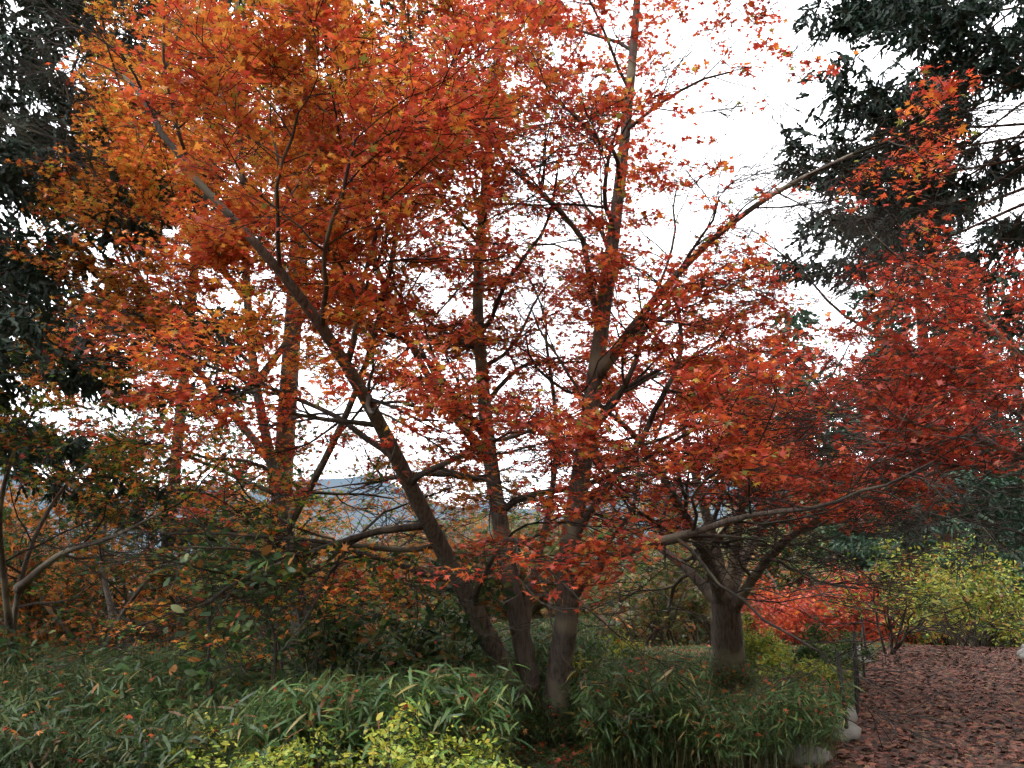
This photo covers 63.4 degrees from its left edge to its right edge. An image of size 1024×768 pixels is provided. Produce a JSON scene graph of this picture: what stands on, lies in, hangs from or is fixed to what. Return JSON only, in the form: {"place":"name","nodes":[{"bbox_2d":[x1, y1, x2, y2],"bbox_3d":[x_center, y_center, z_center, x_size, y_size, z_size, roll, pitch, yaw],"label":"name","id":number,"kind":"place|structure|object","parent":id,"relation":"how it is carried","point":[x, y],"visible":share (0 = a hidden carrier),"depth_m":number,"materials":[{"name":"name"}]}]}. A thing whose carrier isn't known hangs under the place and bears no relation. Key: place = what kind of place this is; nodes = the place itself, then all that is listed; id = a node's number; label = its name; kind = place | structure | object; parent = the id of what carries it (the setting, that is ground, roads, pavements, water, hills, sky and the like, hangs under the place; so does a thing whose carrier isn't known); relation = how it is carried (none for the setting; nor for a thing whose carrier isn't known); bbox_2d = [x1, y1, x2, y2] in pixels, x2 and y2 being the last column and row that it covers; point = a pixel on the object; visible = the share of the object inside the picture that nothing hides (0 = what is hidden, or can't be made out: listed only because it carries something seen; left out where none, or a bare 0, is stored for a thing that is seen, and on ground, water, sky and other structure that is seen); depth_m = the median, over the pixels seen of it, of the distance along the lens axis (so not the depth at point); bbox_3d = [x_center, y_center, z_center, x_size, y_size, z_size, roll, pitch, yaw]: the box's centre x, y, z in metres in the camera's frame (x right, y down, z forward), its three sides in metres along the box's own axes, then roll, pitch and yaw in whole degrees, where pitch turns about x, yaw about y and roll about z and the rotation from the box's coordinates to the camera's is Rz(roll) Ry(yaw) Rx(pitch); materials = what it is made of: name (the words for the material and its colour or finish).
{"place":"outdoors","nodes":[
{"label":"outdoors","id":0,"kind":"place"},
{"bbox_2d":[0,461,1022,767],"bbox_3d":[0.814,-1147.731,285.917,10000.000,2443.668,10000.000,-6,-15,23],"label":"terrain","id":1,"kind":"structure","parent":0,"point":[368,515],"depth_m":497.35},
{"bbox_2d":[0,608,59,675],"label":"shrub","id":2,"kind":"object","parent":1,"relation":"on","point":[19,645],"depth_m":9.67,"materials":[{"name":"plant"}]},
{"bbox_2d":[0,471,98,648],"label":"shrub","id":3,"kind":"object","parent":1,"relation":"on","point":[21,534],"depth_m":20.77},
{"bbox_2d":[0,489,116,651],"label":"tree","id":4,"kind":"object","parent":1,"relation":"on","point":[21,515],"depth_m":16.25,"materials":[{"name":"plant"}]},
{"bbox_2d":[0,474,123,655],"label":"shrub","id":5,"kind":"object","parent":1,"relation":"on","point":[22,621],"depth_m":16.83,"materials":[{"name":"plant"}]},
{"bbox_2d":[0,515,159,652],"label":"shrub","id":6,"kind":"object","parent":1,"relation":"on","point":[109,547],"depth_m":17.21,"materials":[{"name":"plant"}]},
{"bbox_2d":[0,465,270,653],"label":"tree","id":7,"kind":"object","parent":1,"relation":"on","point":[49,532],"depth_m":15.32,"materials":[{"name":"plant"}]},
{"bbox_2d":[0,0,285,552],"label":"cedar","id":8,"kind":"object","parent":1,"relation":"on","point":[27,279],"depth_m":12.05,"materials":[{"name":"plant"}]},
{"bbox_2d":[36,420,267,657],"bbox_3d":[-6.907,3.768,16.881,4.767,5.837,6.940,-6,-15,23],"label":"tree","id":9,"kind":"object","parent":1,"relation":"on","point":[92,594],"depth_m":15.28,"materials":[{"name":"plant"}]},
{"bbox_2d":[0,299,304,654],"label":"maple","id":10,"kind":"object","parent":1,"relation":"on","point":[112,463],"depth_m":10.24,"materials":[{"name":"plant"}]},
{"bbox_2d":[64,555,242,644],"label":"shrub","id":11,"kind":"object","parent":1,"relation":"on","point":[116,630],"depth_m":20.06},
{"bbox_2d":[0,427,309,642],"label":"tree","id":12,"kind":"object","parent":1,"relation":"on","point":[40,535],"depth_m":17.88,"materials":[{"name":"plant"}]},
{"bbox_2d":[7,449,303,647],"bbox_3d":[-9.555,5.701,22.628,6.910,7.956,10.262,-15,-20,46],"label":"tree","id":13,"kind":"object","parent":1,"relation":"on","point":[200,450],"depth_m":21.63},
{"bbox_2d":[0,442,311,661],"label":"tree","id":14,"kind":"object","parent":1,"relation":"on","point":[48,556],"depth_m":18.34,"materials":[{"name":"plant"}]},
{"bbox_2d":[113,703,226,766],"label":"shrub","id":15,"kind":"object","parent":1,"relation":"on","point":[221,725],"depth_m":6.59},
{"bbox_2d":[0,422,366,652],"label":"tree","id":16,"kind":"object","parent":1,"relation":"on","point":[316,505],"depth_m":20.30,"materials":[{"name":"plant"}]},
{"bbox_2d":[48,0,319,649],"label":"tree","id":17,"kind":"object","parent":1,"relation":"on","point":[173,126],"depth_m":21.11,"materials":[{"name":"plant"}]},
{"bbox_2d":[3,390,366,658],"bbox_3d":[-5.266,2.530,12.692,6.371,5.632,4.016,-1,-14,4],"label":"tree","id":18,"kind":"object","parent":1,"relation":"on","point":[83,552],"depth_m":12.93,"materials":[{"name":"plant"}]},
{"bbox_2d":[102,543,329,646],"bbox_3d":[-5.078,4.889,16.628,4.389,3.289,6.639,-6,-15,23],"label":"shrub","id":19,"kind":"object","parent":1,"relation":"on","point":[135,587],"depth_m":15.06,"materials":[{"name":"plant"}]},
{"bbox_2d":[156,701,280,767],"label":"shrub","id":20,"kind":"object","parent":1,"relation":"on","point":[210,726],"depth_m":5.78,"materials":[{"name":"plant"}]},
{"bbox_2d":[185,596,256,644],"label":"shrub","id":21,"kind":"object","parent":1,"relation":"on","point":[224,628],"depth_m":16.04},
{"bbox_2d":[126,559,324,639],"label":"shrub","id":22,"kind":"object","parent":1,"relation":"on","point":[188,614],"depth_m":21.80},
{"bbox_2d":[129,505,350,641],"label":"maple","id":23,"kind":"object","parent":1,"relation":"on","point":[226,563],"depth_m":17.87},
{"bbox_2d":[86,506,437,753],"bbox_3d":[-2.730,2.650,8.429,3.492,2.796,3.916,-6,-15,23],"label":"shrub","id":24,"kind":"object","parent":1,"relation":"on","point":[201,562],"depth_m":7.89,"materials":[{"name":"plant"}]},
{"bbox_2d":[129,444,404,641],"bbox_3d":[-5.508,3.855,17.464,5.500,5.200,5.929,-6,-15,23],"label":"tree","id":25,"kind":"object","parent":1,"relation":"on","point":[306,512],"depth_m":17.02,"materials":[{"name":"plant"}]},
{"bbox_2d":[212,604,325,657],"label":"shrub","id":26,"kind":"object","parent":1,"relation":"on","point":[288,624],"depth_m":12.53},
{"bbox_2d":[184,719,361,767],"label":"shrub","id":27,"kind":"object","parent":1,"relation":"on","point":[287,749],"depth_m":5.23,"materials":[{"name":"plant"}]},
{"bbox_2d":[241,504,332,612],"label":"shrub","id":28,"kind":"object","parent":1,"relation":"on","point":[300,534],"depth_m":19.57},
{"bbox_2d":[123,420,470,648],"bbox_3d":[-3.497,3.403,14.600,5.669,5.193,3.771,3,-14,-12],"label":"tree","id":29,"kind":"object","parent":1,"relation":"on","point":[158,581],"depth_m":14.21,"materials":[{"name":"plant"}]},
{"bbox_2d":[117,0,493,653],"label":"tree","id":30,"kind":"object","parent":1,"relation":"on","point":[282,434],"depth_m":15.53,"materials":[{"name":"plant"}]},
{"bbox_2d":[0,0,634,701],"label":"orange maple","id":31,"kind":"object","parent":1,"relation":"on","point":[144,172],"depth_m":9.40,"materials":[{"name":"plant"}]},
{"bbox_2d":[294,504,347,560],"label":"tree","id":32,"kind":"object","parent":1,"relation":"on","point":[328,516],"depth_m":42.49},
{"bbox_2d":[163,542,514,692],"bbox_3d":[-1.788,3.001,9.068,4.024,2.496,2.728,2,-14,-10],"label":"shrub","id":33,"kind":"object","parent":1,"relation":"on","point":[390,623],"depth_m":8.81,"materials":[{"name":"plant"}]},
{"bbox_2d":[287,534,397,608],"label":"shrub","id":34,"kind":"object","parent":1,"relation":"on","point":[339,577],"depth_m":25.71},
{"bbox_2d":[312,605,387,641],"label":"shrub","id":35,"kind":"object","parent":1,"relation":"on","point":[365,626],"depth_m":16.87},
{"bbox_2d":[286,487,445,642],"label":"maple","id":36,"kind":"object","parent":1,"relation":"on","point":[390,544],"depth_m":17.39,"materials":[{"name":"plant"}]},
{"bbox_2d":[319,533,418,627],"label":"shrub","id":37,"kind":"object","parent":1,"relation":"on","point":[334,559],"depth_m":25.80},
{"bbox_2d":[347,573,397,623],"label":"shrub","id":38,"kind":"object","parent":1,"relation":"on","point":[371,598],"depth_m":21.57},
{"bbox_2d":[338,709,477,767],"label":"shrub","id":39,"kind":"object","parent":1,"relation":"on","point":[393,755],"depth_m":4.46,"materials":[{"name":"plant"}]},
{"bbox_2d":[359,496,474,635],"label":"shrub","id":40,"kind":"object","parent":1,"relation":"on","point":[408,564],"depth_m":22.59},
{"bbox_2d":[314,489,525,634],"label":"tree","id":41,"kind":"object","parent":1,"relation":"on","point":[425,559],"depth_m":22.26,"materials":[{"name":"plant"}]},
{"bbox_2d":[346,488,493,629],"bbox_3d":[-1.916,5.506,24.468,4.575,5.470,5.815,-6,-15,23],"label":"shrub","id":42,"kind":"object","parent":1,"relation":"on","point":[461,530],"depth_m":23.72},
{"bbox_2d":[342,525,498,634],"bbox_3d":[-2.361,6.328,23.297,6.933,4.878,4.313,-16,-21,48],"label":"shrub","id":43,"kind":"object","parent":1,"relation":"on","point":[402,571],"depth_m":23.01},
{"bbox_2d":[391,599,477,649],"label":"shrub","id":44,"kind":"object","parent":1,"relation":"on","point":[461,620],"depth_m":12.13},
{"bbox_2d":[405,568,472,638],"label":"shrub","id":45,"kind":"object","parent":1,"relation":"on","point":[421,620],"depth_m":16.25,"materials":[{"name":"plant"}]},
{"bbox_2d":[358,690,530,767],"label":"shrub","id":46,"kind":"object","parent":1,"relation":"on","point":[481,763],"depth_m":5.27,"materials":[{"name":"plant"}]},
{"bbox_2d":[0,614,917,767],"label":"sasa leaves","id":47,"kind":"object","parent":1,"relation":"on","point":[384,704],"visible":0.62,"depth_m":7.01,"materials":[{"name":"plant"}]},
{"bbox_2d":[0,613,922,767],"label":"fallen leaves on grass","id":48,"kind":"object","parent":1,"relation":"on","point":[309,722],"visible":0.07,"depth_m":7.48,"materials":[{"name":"brown plant"}]},
{"bbox_2d":[371,461,582,618],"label":"tree","id":49,"kind":"object","parent":1,"relation":"on","point":[519,514],"depth_m":24.85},
{"bbox_2d":[423,510,554,638],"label":"shrub","id":50,"kind":"object","parent":1,"relation":"on","point":[477,524],"depth_m":22.24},
{"bbox_2d":[432,494,582,563],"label":"tree","id":51,"kind":"object","parent":1,"relation":"on","point":[458,510],"depth_m":39.05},
{"bbox_2d":[387,491,633,649],"bbox_3d":[-0.401,4.935,20.290,5.858,4.590,4.874,1,-14,-5],"label":"tree","id":52,"kind":"object","parent":1,"relation":"on","point":[483,530],"depth_m":19.70,"materials":[{"name":"plant"}]},
{"bbox_2d":[0,0,1023,756],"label":"maple","id":53,"kind":"object","parent":1,"relation":"on","point":[383,172],"depth_m":7.42,"materials":[{"name":"plant"}]},
{"bbox_2d":[487,537,556,624],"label":"bush","id":54,"kind":"object","parent":1,"relation":"on","point":[501,613],"depth_m":20.59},
{"bbox_2d":[424,475,629,633],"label":"tree","id":55,"kind":"object","parent":1,"relation":"on","point":[548,548],"depth_m":20.63,"materials":[{"name":"plant"}]},
{"bbox_2d":[454,467,625,616],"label":"tree","id":56,"kind":"object","parent":1,"relation":"on","point":[516,476],"depth_m":35.78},
{"bbox_2d":[508,614,575,642],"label":"shrub","id":57,"kind":"object","parent":1,"relation":"on","point":[540,628],"depth_m":11.82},
{"bbox_2d":[503,521,608,617],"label":"bush","id":58,"kind":"object","parent":1,"relation":"on","point":[594,591],"visible":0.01,"depth_m":26.87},
{"bbox_2d":[570,652,606,726],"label":"shrub","id":59,"kind":"object","parent":1,"relation":"on","point":[579,666],"depth_m":9.14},
{"bbox_2d":[546,550,648,647],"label":"bush","id":60,"kind":"object","parent":1,"relation":"on","point":[616,606],"depth_m":27.09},
{"bbox_2d":[554,502,681,648],"bbox_3d":[3.099,9.375,32.622,8.378,9.716,11.544,-6,-15,23],"label":"bush","id":61,"kind":"object","parent":1,"relation":"on","point":[635,630],"depth_m":29.51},
{"bbox_2d":[588,628,661,663],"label":"shrub","id":62,"kind":"object","parent":1,"relation":"on","point":[616,651],"depth_m":12.65,"materials":[{"name":"plant"}]},
{"bbox_2d":[586,567,698,645],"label":"bush","id":63,"kind":"object","parent":1,"relation":"on","point":[663,630],"depth_m":33.63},
{"bbox_2d":[606,563,684,646],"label":"bush","id":64,"kind":"object","parent":1,"relation":"on","point":[656,641],"depth_m":31.96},
{"bbox_2d":[618,647,679,673],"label":"shrub","id":65,"kind":"object","parent":1,"relation":"on","point":[632,654],"depth_m":10.40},
{"bbox_2d":[585,529,727,647],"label":"bush","id":66,"kind":"object","parent":1,"relation":"on","point":[675,596],"depth_m":25.48,"materials":[{"name":"plant"}]},
{"bbox_2d":[588,494,742,645],"bbox_3d":[5.214,8.348,34.092,9.563,9.021,8.495,-6,-15,23],"label":"bush","id":67,"kind":"object","parent":1,"relation":"on","point":[651,555],"depth_m":33.40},
{"bbox_2d":[550,453,784,646],"bbox_3d":[4.486,5.662,26.315,8.624,7.178,5.450,-6,-15,23],"label":"tree","id":68,"kind":"object","parent":1,"relation":"on","point":[655,580],"depth_m":25.10,"materials":[{"name":"plant"}]},
{"bbox_2d":[632,685,748,749],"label":"shrub","id":69,"kind":"object","parent":1,"relation":"on","point":[715,696],"depth_m":8.57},
{"bbox_2d":[633,550,756,647],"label":"bush","id":70,"kind":"object","parent":1,"relation":"on","point":[687,637],"depth_m":34.73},
{"bbox_2d":[648,510,751,645],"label":"bush","id":71,"kind":"object","parent":1,"relation":"on","point":[693,604],"depth_m":26.85,"materials":[{"name":"plant"}]},
{"bbox_2d":[420,259,1023,688],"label":"maple","id":72,"kind":"object","parent":1,"relation":"on","point":[793,468],"depth_m":11.82,"materials":[{"name":"plant"}]},
{"bbox_2d":[677,507,770,642],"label":"bush","id":73,"kind":"object","parent":1,"relation":"on","point":[724,552],"depth_m":41.73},
{"bbox_2d":[684,531,792,646],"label":"bush","id":74,"kind":"object","parent":1,"relation":"on","point":[751,569],"depth_m":33.64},
{"bbox_2d":[712,352,784,562],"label":"tree","id":75,"kind":"object","parent":1,"relation":"on","point":[728,473],"visible":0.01,"depth_m":45.01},
{"bbox_2d":[702,552,827,644],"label":"bush","id":76,"kind":"object","parent":1,"relation":"on","point":[779,584],"depth_m":31.18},
{"bbox_2d":[741,611,796,675],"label":"shrub","id":77,"kind":"object","parent":1,"relation":"on","point":[760,642],"depth_m":13.78,"materials":[{"name":"plant"}]},
{"bbox_2d":[741,574,836,644],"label":"low maple","id":78,"kind":"object","parent":1,"relation":"on","point":[749,597],"depth_m":24.21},
{"bbox_2d":[743,575,838,647],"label":"low maple","id":79,"kind":"object","parent":1,"relation":"on","point":[781,608],"depth_m":25.25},
{"bbox_2d":[741,581,842,645],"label":"low maple","id":80,"kind":"object","parent":1,"relation":"on","point":[772,611],"depth_m":22.02,"materials":[{"name":"plant"}]},
{"bbox_2d":[706,497,886,641],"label":"tree","id":81,"kind":"object","parent":1,"relation":"on","point":[788,570],"depth_m":30.23,"materials":[{"name":"plant"}]},
{"bbox_2d":[751,580,849,645],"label":"low maple","id":82,"kind":"object","parent":1,"relation":"on","point":[806,607],"depth_m":20.83,"materials":[{"name":"plant"}]},
{"bbox_2d":[743,334,858,587],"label":"tree","id":83,"kind":"object","parent":1,"relation":"on","point":[801,381],"visible":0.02,"depth_m":39.46,"materials":[{"name":"plant"}]},
{"bbox_2d":[747,494,857,637],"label":"bush","id":84,"kind":"object","parent":1,"relation":"on","point":[790,552],"depth_m":32.15,"materials":[{"name":"plant"}]},
{"bbox_2d":[755,633,852,692],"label":"shrub","id":85,"kind":"object","parent":1,"relation":"on","point":[827,669],"depth_m":10.31,"materials":[{"name":"plant"}]},
{"bbox_2d":[761,309,857,585],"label":"tree","id":86,"kind":"object","parent":1,"relation":"on","point":[795,324],"visible":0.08,"depth_m":40.63,"materials":[{"name":"plant"}]},
{"bbox_2d":[791,578,873,643],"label":"bush","id":87,"kind":"object","parent":1,"relation":"on","point":[841,609],"depth_m":25.44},
{"bbox_2d":[788,616,879,680],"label":"shrub","id":88,"kind":"object","parent":1,"relation":"on","point":[808,652],"depth_m":12.27,"materials":[{"name":"plant"}]},
{"bbox_2d":[782,556,885,641],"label":"low maple","id":89,"kind":"object","parent":1,"relation":"on","point":[845,616],"depth_m":21.70,"materials":[{"name":"plant"}]},
{"bbox_2d":[805,588,891,646],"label":"low maple","id":90,"kind":"object","parent":1,"relation":"on","point":[880,620],"depth_m":21.67,"materials":[{"name":"plant"}]},
{"bbox_2d":[674,90,1023,588],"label":"maple","id":91,"kind":"object","parent":1,"relation":"on","point":[854,289],"depth_m":8.45,"materials":[{"name":"plant"}]},
{"bbox_2d":[836,617,866,728],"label":"fence posts","id":92,"kind":"object","parent":1,"relation":"on","point":[856,679],"visible":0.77,"depth_m":9.70,"materials":[{"name":"wood"}]},
{"bbox_2d":[811,368,914,642],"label":"cedar","id":93,"kind":"object","parent":1,"relation":"on","point":[829,373],"depth_m":39.23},
{"bbox_2d":[808,551,928,642],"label":"shrub","id":94,"kind":"object","parent":1,"relation":"on","point":[879,595],"depth_m":27.65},
{"bbox_2d":[780,644,1023,765],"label":"rocks","id":95,"kind":"object","parent":1,"relation":"on","point":[854,730],"visible":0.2,"depth_m":8.00,"materials":[{"name":"stone"}]},
{"bbox_2d":[868,597,943,644],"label":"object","id":96,"kind":"object","parent":1,"relation":"on","point":[941,641],"depth_m":28.77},
{"bbox_2d":[810,120,1023,646],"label":"tree","id":97,"kind":"object","parent":1,"relation":"on","point":[959,525],"depth_m":29.71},
{"bbox_2d":[815,322,1018,646],"bbox_3d":[16.809,4.673,35.237,7.862,16.239,8.373,-6,-15,23],"label":"tree","id":98,"kind":"object","parent":1,"relation":"on","point":[967,541],"depth_m":33.62,"materials":[{"name":"plant"}]},
{"bbox_2d":[882,574,977,645],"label":"shrub","id":99,"kind":"object","parent":1,"relation":"on","point":[913,615],"depth_m":25.68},
{"bbox_2d":[886,574,1016,646],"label":"shrub","id":100,"kind":"object","parent":1,"relation":"on","point":[941,636],"depth_m":26.67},
{"bbox_2d":[903,487,1023,639],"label":"green tree","id":101,"kind":"object","parent":1,"relation":"on","point":[982,540],"depth_m":37.39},
{"bbox_2d":[926,561,1023,645],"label":"shrub","id":102,"kind":"object","parent":1,"relation":"on","point":[986,595],"depth_m":21.97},
{"bbox_2d":[954,384,1023,641],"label":"tree","id":103,"kind":"object","parent":1,"relation":"on","point":[1021,517],"depth_m":40.54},
{"bbox_2d":[955,605,1023,646],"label":"shrub","id":104,"kind":"object","parent":1,"relation":"on","point":[999,636],"depth_m":25.61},
{"bbox_2d":[960,265,1023,646],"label":"tree","id":105,"kind":"object","parent":1,"relation":"on","point":[1021,346],"depth_m":35.03,"materials":[{"name":"plant"}]},
{"bbox_2d":[976,570,1023,647],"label":"shrub","id":106,"kind":"object","parent":1,"relation":"on","point":[1013,597],"depth_m":19.80,"materials":[{"name":"plant"}]},
{"bbox_2d":[981,629,1019,646],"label":"shrub","id":107,"kind":"object","parent":1,"relation":"on","point":[1005,644],"depth_m":28.55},
{"bbox_2d":[1007,573,1023,642],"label":"shrub","id":108,"kind":"object","parent":1,"relation":"on","point":[1021,601],"depth_m":21.92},
{"bbox_2d":[0,0,1023,513],"label":"sky","id":109,"kind":"structure","parent":0,"point":[747,133],"materials":[{"name":"white"}]},
{"bbox_2d":[497,643,1023,767],"bbox_3d":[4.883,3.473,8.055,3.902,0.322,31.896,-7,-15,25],"label":"track path","id":110,"kind":"structure","parent":0,"point":[1006,763],"depth_m":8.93,"materials":[{"name":"brown plant"}]},
{"bbox_2d":[809,511,973,654],"bbox_3d":[7.852,3.981,17.294,3.276,3.269,3.098,-6,-15,23],"label":"shrub","id":111,"kind":"object","parent":110,"relation":"on","point":[948,587],"depth_m":16.92,"materials":[{"name":"plant"}]},
{"bbox_2d":[882,555,1011,645],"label":"shrub","id":112,"kind":"object","parent":110,"relation":"on","point":[915,601],"depth_m":21.47,"materials":[{"name":"plant"}]},
{"bbox_2d":[909,566,1023,647],"bbox_3d":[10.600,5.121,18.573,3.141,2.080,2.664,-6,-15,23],"label":"shrub","id":113,"kind":"object","parent":110,"relation":"on","point":[978,602],"depth_m":18.62,"materials":[{"name":"plant"}]},
{"bbox_2d":[914,522,1023,646],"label":"shrub","id":114,"kind":"object","parent":110,"relation":"on","point":[988,578],"depth_m":20.59,"materials":[{"name":"plant"}]},
{"bbox_2d":[752,0,1023,344],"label":"conifer tree","id":115,"kind":"object","parent":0,"point":[941,28],"depth_m":14.94,"materials":[{"name":"plant"}]}
]}

